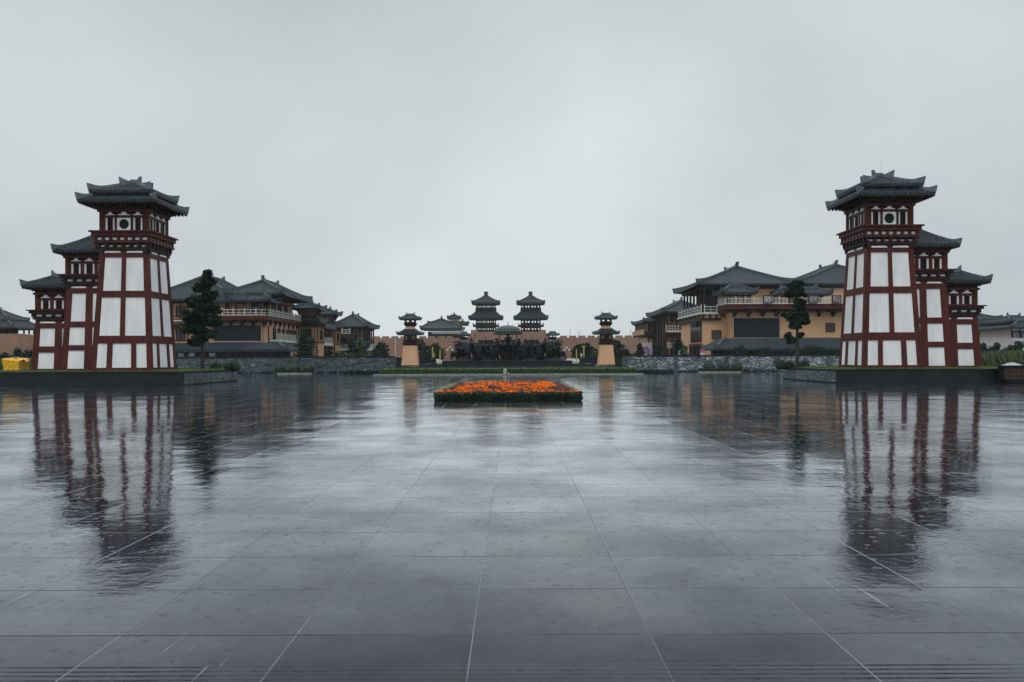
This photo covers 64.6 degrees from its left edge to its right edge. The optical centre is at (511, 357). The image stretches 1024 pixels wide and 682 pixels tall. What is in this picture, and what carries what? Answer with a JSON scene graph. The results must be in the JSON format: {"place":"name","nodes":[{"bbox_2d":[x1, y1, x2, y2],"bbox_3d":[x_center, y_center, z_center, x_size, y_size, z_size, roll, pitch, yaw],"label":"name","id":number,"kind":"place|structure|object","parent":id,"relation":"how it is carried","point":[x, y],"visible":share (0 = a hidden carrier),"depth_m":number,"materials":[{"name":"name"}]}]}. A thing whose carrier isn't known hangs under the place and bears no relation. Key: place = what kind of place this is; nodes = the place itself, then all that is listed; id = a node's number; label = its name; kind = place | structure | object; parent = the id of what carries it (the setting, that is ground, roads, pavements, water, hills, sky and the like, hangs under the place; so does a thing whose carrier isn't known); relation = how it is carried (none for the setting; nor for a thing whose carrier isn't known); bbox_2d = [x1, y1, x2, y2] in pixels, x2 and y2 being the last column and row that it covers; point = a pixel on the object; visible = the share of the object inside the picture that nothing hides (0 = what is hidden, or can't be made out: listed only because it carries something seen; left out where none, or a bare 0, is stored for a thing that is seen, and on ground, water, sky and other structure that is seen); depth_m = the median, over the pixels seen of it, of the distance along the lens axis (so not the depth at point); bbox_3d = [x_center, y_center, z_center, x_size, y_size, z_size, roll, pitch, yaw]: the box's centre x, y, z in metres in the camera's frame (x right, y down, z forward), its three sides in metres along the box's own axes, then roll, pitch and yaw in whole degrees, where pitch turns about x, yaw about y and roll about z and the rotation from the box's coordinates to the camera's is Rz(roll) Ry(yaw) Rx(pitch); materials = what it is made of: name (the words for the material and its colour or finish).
{"place":"outdoors","nodes":[
{"label":"outdoors","id":0,"kind":"place"},
{"bbox_2d":[0,334,33,355],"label":"brick platform","id":1,"kind":"structure","parent":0,"point":[9,343],"depth_m":150.00,"materials":[{"name":"brown brick"}]},
{"bbox_2d":[0,307,34,333],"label":"pavilion","id":2,"kind":"structure","parent":1,"relation":"on","point":[11,323],"depth_m":154.97,"materials":[{"name":"tile"}]},
{"bbox_2d":[1,368,223,371],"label":"lawn grass","id":3,"kind":"structure","parent":0,"point":[177,369],"depth_m":49.95,"materials":[{"name":"green plant"}]},
{"bbox_2d":[324,323,336,348],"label":"timber wing","id":4,"kind":"structure","parent":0,"point":[328,341],"depth_m":136.46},
{"bbox_2d":[338,311,379,354],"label":"pavilion","id":5,"kind":"structure","parent":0,"point":[355,326],"depth_m":165.80,"materials":[{"name":"beige paint"}]},
{"bbox_2d":[396,357,431,366],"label":"wall","id":6,"kind":"structure","parent":0,"point":[424,360],"depth_m":119.00,"materials":[{"name":"stone"}]},
{"bbox_2d":[419,312,468,337],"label":"palace hall","id":7,"kind":"structure","parent":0,"point":[453,322],"depth_m":300.00,"materials":[{"name":"grey tile"}]},
{"bbox_2d":[455,331,470,348],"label":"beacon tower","id":8,"kind":"structure","parent":0,"point":[464,338],"depth_m":169.19,"materials":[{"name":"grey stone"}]},
{"bbox_2d":[0,372,1023,681],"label":"plaza","id":9,"kind":"structure","parent":0,"point":[742,526],"depth_m":7.45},
{"bbox_2d":[19,349,32,358],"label":"garden tree","id":10,"kind":"object","parent":9,"relation":"on","point":[27,354],"visible":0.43,"depth_m":99.75,"materials":[{"name":"green plant"}]},
{"bbox_2d":[0,369,236,385],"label":"tower plinth","id":11,"kind":"structure","parent":9,"relation":"on","point":[116,378],"depth_m":48.60,"materials":[{"name":"stone"}]},
{"bbox_2d":[2,357,30,370],"bbox_3d":[-32.041,0.418,52.600,1.446,0.874,1.336,0,0,0],"label":"covered crate","id":12,"kind":"object","parent":11,"relation":"on","point":[15,364],"visible":0.94,"depth_m":52.03,"materials":[{"name":"yellow fabric"}]},
{"bbox_2d":[19,176,189,370],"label":"stepped gate tower","id":13,"kind":"structure","parent":11,"relation":"on","point":[103,302],"depth_m":50.25,"materials":[{"name":"white paint"}]},
{"bbox_2d":[180,269,223,368],"bbox_3d":[-21.423,-2.671,56.042,3.022,6.989,2.056,0,0,0],"label":"street tree","id":14,"kind":"object","parent":11,"relation":"on","point":[198,319],"visible":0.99,"depth_m":55.68,"materials":[{"name":"green plant"}]},
{"bbox_2d":[209,362,221,368],"bbox_3d":[-20.945,0.631,57.202,0.887,0.734,0.896,0,0,0],"label":"round shrub","id":15,"kind":"object","parent":11,"relation":"on","point":[215,365],"visible":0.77,"depth_m":56.96,"materials":[{"name":"green plant"}]},
{"bbox_2d":[230,362,240,371],"bbox_3d":[-19.544,0.639,57.192,0.926,0.684,0.893,0,0,0],"label":"round shrub","id":16,"kind":"object","parent":11,"relation":"on","point":[235,366],"visible":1,"depth_m":56.95,"materials":[{"name":"green plant"}]},
{"bbox_2d":[175,341,299,357],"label":"arcade","id":17,"kind":"object","parent":9,"relation":"on","point":[250,349],"visible":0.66,"depth_m":102.01,"materials":[{"name":"tile"}]},
{"bbox_2d":[274,363,285,370],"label":"round shrub","id":18,"kind":"object","parent":9,"relation":"on","point":[280,366],"visible":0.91,"depth_m":83.52,"materials":[{"name":"green plant"}]},
{"bbox_2d":[176,356,395,372],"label":"carved wall","id":19,"kind":"structure","parent":9,"relation":"on","point":[262,364],"depth_m":88.00,"materials":[{"name":"stone"}]},
{"bbox_2d":[275,369,312,373],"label":"hedge","id":20,"kind":"object","parent":9,"relation":"on","point":[292,371],"visible":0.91,"depth_m":83.21,"materials":[{"name":"green plant"}]},
{"bbox_2d":[293,331,318,355],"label":"garden tree","id":21,"kind":"object","parent":9,"relation":"on","point":[304,348],"visible":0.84,"depth_m":96.63,"materials":[{"name":"green plant"}]},
{"bbox_2d":[302,363,313,372],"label":"round shrub","id":22,"kind":"object","parent":9,"relation":"on","point":[310,367],"visible":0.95,"depth_m":83.54,"materials":[{"name":"green plant"}]},
{"bbox_2d":[343,370,380,373],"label":"hedge","id":23,"kind":"object","parent":9,"relation":"on","point":[362,372],"visible":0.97,"depth_m":83.21,"materials":[{"name":"green plant"}]},
{"bbox_2d":[433,386,582,401],"bbox_3d":[-0.139,1.356,34.649,5.569,0.493,9.931,0,0,0],"label":"flower bed","id":24,"kind":"object","parent":9,"relation":"on","point":[521,395],"visible":0.59,"depth_m":29.76,"materials":[{"name":"plant"}]},
{"bbox_2d":[436,381,577,392],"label":"flowers","id":25,"kind":"object","parent":24,"relation":"on","point":[565,384],"visible":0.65,"depth_m":32.80,"materials":[{"name":"orange plant"}]},
{"bbox_2d":[436,380,579,393],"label":"orange flowers","id":26,"kind":"object","parent":24,"relation":"on","point":[539,384],"visible":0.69,"depth_m":30.98,"materials":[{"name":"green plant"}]},
{"bbox_2d":[442,380,573,393],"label":"dark red flowers","id":27,"kind":"object","parent":24,"relation":"on","point":[559,385],"visible":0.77,"depth_m":32.79,"materials":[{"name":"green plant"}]},
{"bbox_2d":[373,373,643,375],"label":"kerb","id":28,"kind":"structure","parent":9,"relation":"on","point":[512,374],"depth_m":74.30,"materials":[{"name":"grey stone"}]},
{"bbox_2d":[405,360,617,367],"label":"stepped platform","id":29,"kind":"structure","parent":9,"relation":"on","point":[546,363],"depth_m":94.00,"materials":[{"name":"stone"}]},
{"bbox_2d":[453,356,477,360],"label":"sculpted base","id":30,"kind":"object","parent":29,"relation":"on","point":[464,358],"visible":0.91,"depth_m":98.46,"materials":[{"name":"grey stone"}]},
{"bbox_2d":[468,341,475,359],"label":"horse statue","id":31,"kind":"object","parent":30,"relation":"on","point":[471,349],"visible":0.92,"depth_m":98.17,"materials":[{"name":"brown metal"}]},
{"bbox_2d":[475,345,480,360],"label":"figure statue","id":32,"kind":"object","parent":29,"relation":"on","point":[477,354],"visible":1,"depth_m":98.67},
{"bbox_2d":[489,338,495,360],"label":"figure statue","id":33,"kind":"object","parent":29,"relation":"on","point":[492,353],"visible":0.88,"depth_m":99.34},
{"bbox_2d":[496,342,502,359],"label":"horse statue","id":34,"kind":"object","parent":29,"relation":"on","point":[499,350],"visible":0.79,"depth_m":98.69,"materials":[{"name":"brown metal"}]},
{"bbox_2d":[502,342,507,358],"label":"horse statue","id":35,"kind":"object","parent":29,"relation":"on","point":[504,350],"visible":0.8,"depth_m":98.33,"materials":[{"name":"brown metal"}]},
{"bbox_2d":[493,324,521,354],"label":"bronze chariot","id":36,"kind":"object","parent":29,"relation":"on","point":[507,329],"visible":0.77,"depth_m":101.21,"materials":[{"name":"grey metal"}]},
{"bbox_2d":[497,355,520,360],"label":"sculpted base","id":37,"kind":"object","parent":29,"relation":"on","point":[508,359],"visible":0.77,"depth_m":98.21,"materials":[{"name":"grey stone"}]},
{"bbox_2d":[508,342,514,358],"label":"horse statue","id":38,"kind":"object","parent":29,"relation":"on","point":[511,350],"visible":0.84,"depth_m":98.39,"materials":[{"name":"brown metal"}]},
{"bbox_2d":[514,342,520,359],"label":"horse statue","id":39,"kind":"object","parent":29,"relation":"on","point":[516,349],"visible":0.84,"depth_m":98.69,"materials":[{"name":"brown metal"}]},
{"bbox_2d":[519,339,526,360],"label":"figure statue","id":40,"kind":"object","parent":29,"relation":"on","point":[522,355],"visible":0.96,"depth_m":99.35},
{"bbox_2d":[523,355,537,360],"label":"sculpted base","id":41,"kind":"object","parent":29,"relation":"on","point":[532,358],"visible":0.88,"depth_m":98.44,"materials":[{"name":"grey stone"}]},
{"bbox_2d":[526,343,532,357],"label":"horse statue","id":42,"kind":"object","parent":41,"relation":"on","point":[529,350],"visible":0.77,"depth_m":99.15,"materials":[{"name":"brown metal"}]},
{"bbox_2d":[536,344,542,359],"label":"figure statue","id":43,"kind":"object","parent":29,"relation":"on","point":[538,355],"visible":0.96,"depth_m":98.67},
{"bbox_2d":[540,355,562,360],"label":"sculpted base","id":44,"kind":"object","parent":29,"relation":"on","point":[553,358],"visible":0.67,"depth_m":98.61,"materials":[{"name":"grey stone"}]},
{"bbox_2d":[541,341,548,358],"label":"horse statue","id":45,"kind":"object","parent":44,"relation":"on","point":[544,349],"visible":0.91,"depth_m":98.13,"materials":[{"name":"brown metal"}]},
{"bbox_2d":[592,311,619,364],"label":"beacon tower","id":46,"kind":"structure","parent":29,"relation":"on","point":[605,331],"depth_m":111.07,"materials":[{"name":"paint"}]},
{"bbox_2d":[519,373,574,373],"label":"planting soil","id":47,"kind":"structure","parent":9,"relation":"on","point":[548,373],"depth_m":75.77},
{"bbox_2d":[395,366,619,368],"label":"clipped hedge","id":48,"kind":"object","parent":47,"relation":"on","point":[512,367],"visible":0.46,"depth_m":82.06,"materials":[{"name":"green plant"}]},
{"bbox_2d":[380,367,635,373],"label":"clipped hedge","id":49,"kind":"object","parent":47,"relation":"on","point":[496,370],"visible":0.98,"depth_m":76.02,"materials":[{"name":"green plant"}]},
{"bbox_2d":[636,369,673,372],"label":"hedge","id":50,"kind":"object","parent":9,"relation":"on","point":[655,371],"visible":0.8,"depth_m":83.22,"materials":[{"name":"green plant"}]},
{"bbox_2d":[698,371,740,372],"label":"edging kerb","id":51,"kind":"structure","parent":9,"relation":"on","point":[719,371],"depth_m":82.90,"materials":[{"name":"grey stone"}]},
{"bbox_2d":[698,368,742,372],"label":"hedge","id":52,"kind":"object","parent":9,"relation":"on","point":[719,369],"visible":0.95,"depth_m":83.24,"materials":[{"name":"green plant"}]},
{"bbox_2d":[622,355,838,371],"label":"carved wall","id":53,"kind":"structure","parent":9,"relation":"on","point":[695,363],"depth_m":88.00,"materials":[{"name":"stone"}]},
{"bbox_2d":[783,367,1023,382],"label":"tower plinth","id":54,"kind":"structure","parent":9,"relation":"on","point":[947,375],"depth_m":48.60,"materials":[{"name":"stone"}]},
{"bbox_2d":[775,360,785,369],"bbox_3d":[19.008,0.501,57.198,0.921,0.762,0.922,0,0,0],"label":"round shrub","id":55,"kind":"object","parent":54,"relation":"on","point":[780,365],"visible":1,"depth_m":56.95,"materials":[{"name":"green plant"}]},
{"bbox_2d":[780,279,810,367],"bbox_3d":[19.587,-2.374,56.005,2.061,6.119,1.579,0,0,0],"label":"street tree","id":56,"kind":"object","parent":54,"relation":"on","point":[797,317],"visible":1,"depth_m":55.78,"materials":[{"name":"green plant"}]},
{"bbox_2d":[825,170,992,368],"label":"stepped gate tower","id":57,"kind":"structure","parent":54,"relation":"on","point":[910,298],"depth_m":50.26,"materials":[{"name":"white paint"}]},
{"bbox_2d":[996,365,1023,380],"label":"slatted crate","id":58,"kind":"object","parent":9,"relation":"on","point":[1010,372],"visible":1,"depth_m":47.65,"materials":[{"name":"brown wood"}]},
{"bbox_2d":[0,0,1023,337],"label":"sky","id":59,"kind":"structure","parent":0,"point":[381,161],"materials":[{"name":"grey"}]},
{"bbox_2d":[545,331,559,347],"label":"beacon tower","id":60,"kind":"structure","parent":0,"point":[552,334],"depth_m":169.20,"materials":[{"name":"grey stone"}]},
{"bbox_2d":[584,357,621,367],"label":"wall","id":61,"kind":"structure","parent":0,"point":[593,360],"depth_m":119.00,"materials":[{"name":"stone"}]},
{"bbox_2d":[645,297,695,354],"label":"timber hall","id":62,"kind":"structure","parent":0,"point":[667,329],"depth_m":147.41,"materials":[{"name":"beige paint"}]},
{"bbox_2d":[672,262,843,354],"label":"ochre hall","id":63,"kind":"structure","parent":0,"point":[725,296],"depth_m":118.04,"materials":[{"name":"paint"}]},
{"bbox_2d":[689,343,701,354],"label":"doorway","id":64,"kind":"structure","parent":63,"relation":"in","point":[693,350],"depth_m":123.15,"materials":[{"name":"brown wood"}]},
{"bbox_2d":[732,317,780,337],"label":"display screen","id":65,"kind":"object","parent":63,"relation":"attached to","point":[755,327],"visible":0.89,"depth_m":115.70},
{"bbox_2d":[763,295,771,302],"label":"character sign","id":66,"kind":"object","parent":63,"relation":"attached to","point":[767,298],"visible":1,"depth_m":113.57,"materials":[{"name":"white"}]},
{"bbox_2d":[808,295,817,302],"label":"character sign","id":67,"kind":"object","parent":63,"relation":"attached to","point":[812,298],"visible":1,"depth_m":113.57,"materials":[{"name":"white"}]},
{"bbox_2d":[796,260,844,284],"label":"roof","id":68,"kind":"structure","parent":63,"relation":"on","point":[833,273],"depth_m":120.35,"materials":[{"name":"tile"}]},
{"bbox_2d":[832,295,840,302],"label":"character sign","id":69,"kind":"object","parent":63,"relation":"attached to","point":[836,298],"visible":1,"depth_m":113.57,"materials":[{"name":"white"}]},
{"bbox_2d":[794,365,997,368],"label":"lawn grass","id":70,"kind":"structure","parent":0,"point":[837,366],"depth_m":50.09,"materials":[{"name":"green plant"}]},
{"bbox_2d":[981,349,1023,366],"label":"tall grass","id":71,"kind":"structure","parent":0,"point":[993,358],"depth_m":77.45,"materials":[{"name":"green plant"}]},
{"label":"ground","id":72,"kind":"structure","parent":0,"visible":0},
{"bbox_2d":[11,347,23,356],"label":"garden tree","id":73,"kind":"object","parent":72,"relation":"on","point":[17,352],"visible":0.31,"depth_m":109.73,"materials":[{"name":"green plant"}]},
{"bbox_2d":[171,275,236,342],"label":"timber hall","id":74,"kind":"structure","parent":72,"relation":"on","point":[180,292],"depth_m":108.00,"materials":[{"name":"beige paint"}]},
{"bbox_2d":[205,275,312,355],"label":"timber hall","id":75,"kind":"structure","parent":72,"relation":"on","point":[266,303],"depth_m":108.41,"materials":[{"name":"beige paint"}]},
{"bbox_2d":[213,324,262,341],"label":"display screen","id":76,"kind":"object","parent":75,"relation":"attached to","point":[239,333],"visible":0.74,"depth_m":105.80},
{"bbox_2d":[292,300,328,355],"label":"timber turret","id":77,"kind":"object","parent":72,"relation":"on","point":[313,325],"visible":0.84,"depth_m":122.36,"materials":[{"name":"beige paint"}]},
{"bbox_2d":[319,306,343,355],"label":"timber turret","id":78,"kind":"object","parent":72,"relation":"on","point":[332,315],"visible":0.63,"depth_m":138.87,"materials":[{"name":"beige paint"}]},
{"bbox_2d":[334,351,355,355],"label":"hedge","id":79,"kind":"object","parent":72,"relation":"on","point":[342,353],"visible":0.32,"depth_m":135.61,"materials":[{"name":"green plant"}]},
{"bbox_2d":[345,339,360,355],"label":"garden tree","id":80,"kind":"object","parent":72,"relation":"on","point":[352,346],"visible":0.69,"depth_m":139.72,"materials":[{"name":"green plant"}]},
{"bbox_2d":[356,337,371,355],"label":"garden tree","id":81,"kind":"object","parent":72,"relation":"on","point":[362,347],"visible":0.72,"depth_m":145.69,"materials":[{"name":"green plant"}]},
{"bbox_2d":[375,341,389,355],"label":"garden tree","id":82,"kind":"object","parent":72,"relation":"on","point":[382,348],"visible":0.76,"depth_m":149.57,"materials":[{"name":"green plant"}]},
{"bbox_2d":[396,312,424,364],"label":"beacon tower","id":83,"kind":"structure","parent":72,"relation":"on","point":[410,333],"depth_m":111.08,"materials":[{"name":"paint"}]},
{"bbox_2d":[417,338,436,356],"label":"garden tree","id":84,"kind":"object","parent":72,"relation":"on","point":[424,353],"visible":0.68,"depth_m":134.48,"materials":[{"name":"green plant"}]},
{"bbox_2d":[430,343,445,359],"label":"garden tree","id":85,"kind":"object","parent":72,"relation":"on","point":[438,348],"visible":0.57,"depth_m":139.55,"materials":[{"name":"green plant"}]},
{"bbox_2d":[372,335,637,360],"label":"city wall","id":86,"kind":"structure","parent":72,"relation":"on","point":[630,342],"depth_m":262.00,"materials":[{"name":"brick"}]},
{"bbox_2d":[467,330,547,359],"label":"gatehouse","id":87,"kind":"object","parent":72,"relation":"on","point":[539,336],"visible":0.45,"depth_m":252.00,"materials":[{"name":"brick"}]},
{"bbox_2d":[468,292,503,331],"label":"gate pagoda","id":88,"kind":"object","parent":87,"relation":"on","point":[484,313],"visible":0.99,"depth_m":253.81,"materials":[{"name":"tile"}]},
{"bbox_2d":[513,292,548,331],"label":"gate pagoda","id":89,"kind":"object","parent":87,"relation":"on","point":[530,313],"visible":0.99,"depth_m":253.80,"materials":[{"name":"tile"}]},
{"bbox_2d":[570,343,582,358],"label":"garden tree","id":90,"kind":"object","parent":72,"relation":"on","point":[577,347],"visible":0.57,"depth_m":139.43,"materials":[{"name":"green plant"}]},
{"bbox_2d":[578,342,594,357],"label":"garden tree","id":91,"kind":"object","parent":72,"relation":"on","point":[588,348],"visible":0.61,"depth_m":137.52,"materials":[{"name":"green plant"}]},
{"bbox_2d":[613,340,625,356],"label":"garden tree","id":92,"kind":"object","parent":72,"relation":"on","point":[617,345],"visible":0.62,"depth_m":149.51,"materials":[{"name":"green plant"}]},
{"bbox_2d":[633,342,644,354],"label":"garden tree","id":93,"kind":"object","parent":72,"relation":"on","point":[640,351],"visible":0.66,"depth_m":139.67,"materials":[{"name":"green plant"}]},
{"bbox_2d":[631,317,654,354],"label":"timber turret","id":94,"kind":"object","parent":72,"relation":"on","point":[642,332],"visible":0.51,"depth_m":168.55,"materials":[{"name":"paint"}]},
{"bbox_2d":[642,342,651,354],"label":"hanging banner","id":95,"kind":"object","parent":94,"relation":"hanging from","point":[647,347],"visible":0.68,"depth_m":163.95,"materials":[{"name":"white fabric"}]},
{"bbox_2d":[653,343,662,354],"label":"garden tree","id":96,"kind":"object","parent":72,"relation":"on","point":[657,349],"visible":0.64,"depth_m":124.76,"materials":[{"name":"green plant"}]},
{"bbox_2d":[671,338,688,354],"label":"garden tree","id":97,"kind":"object","parent":72,"relation":"on","point":[677,344],"visible":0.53,"depth_m":124.76,"materials":[{"name":"green plant"}]},
{"bbox_2d":[730,345,749,354],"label":"climbing shrub","id":98,"kind":"object","parent":72,"relation":"on","point":[739,351],"visible":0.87,"depth_m":108.89,"materials":[{"name":"green plant"}]},
{"bbox_2d":[753,347,775,354],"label":"climbing shrub","id":99,"kind":"object","parent":72,"relation":"on","point":[768,351],"visible":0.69,"depth_m":108.98,"materials":[{"name":"green plant"}]},
{"bbox_2d":[701,337,839,354],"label":"arcade","id":100,"kind":"object","parent":72,"relation":"on","point":[722,346],"visible":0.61,"depth_m":110.80,"materials":[{"name":"tile"}]},
{"bbox_2d":[799,344,816,354],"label":"climbing shrub","id":101,"kind":"object","parent":72,"relation":"on","point":[807,352],"visible":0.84,"depth_m":109.20,"materials":[{"name":"green plant"}]},
{"bbox_2d":[811,346,832,354],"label":"climbing shrub","id":102,"kind":"object","parent":72,"relation":"on","point":[822,351],"visible":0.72,"depth_m":108.96,"materials":[{"name":"green plant"}]},
{"bbox_2d":[977,313,1002,337],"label":"white villa","id":103,"kind":"object","parent":72,"relation":"on","point":[983,316],"visible":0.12,"depth_m":133.28,"materials":[{"name":"paint"}]},
{"bbox_2d":[986,342,1000,351],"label":"garden tree","id":104,"kind":"object","parent":72,"relation":"on","point":[996,346],"visible":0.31,"depth_m":111.73,"materials":[{"name":"green plant"}]},
{"bbox_2d":[978,312,1023,349],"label":"white villa","id":105,"kind":"object","parent":72,"relation":"on","point":[1006,330],"visible":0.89,"depth_m":123.05,"materials":[{"name":"paint"}]},
{"bbox_2d":[1000,341,1023,351],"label":"garden tree","id":106,"kind":"object","parent":72,"relation":"on","point":[1019,346],"visible":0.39,"depth_m":107.79,"materials":[{"name":"green plant"}]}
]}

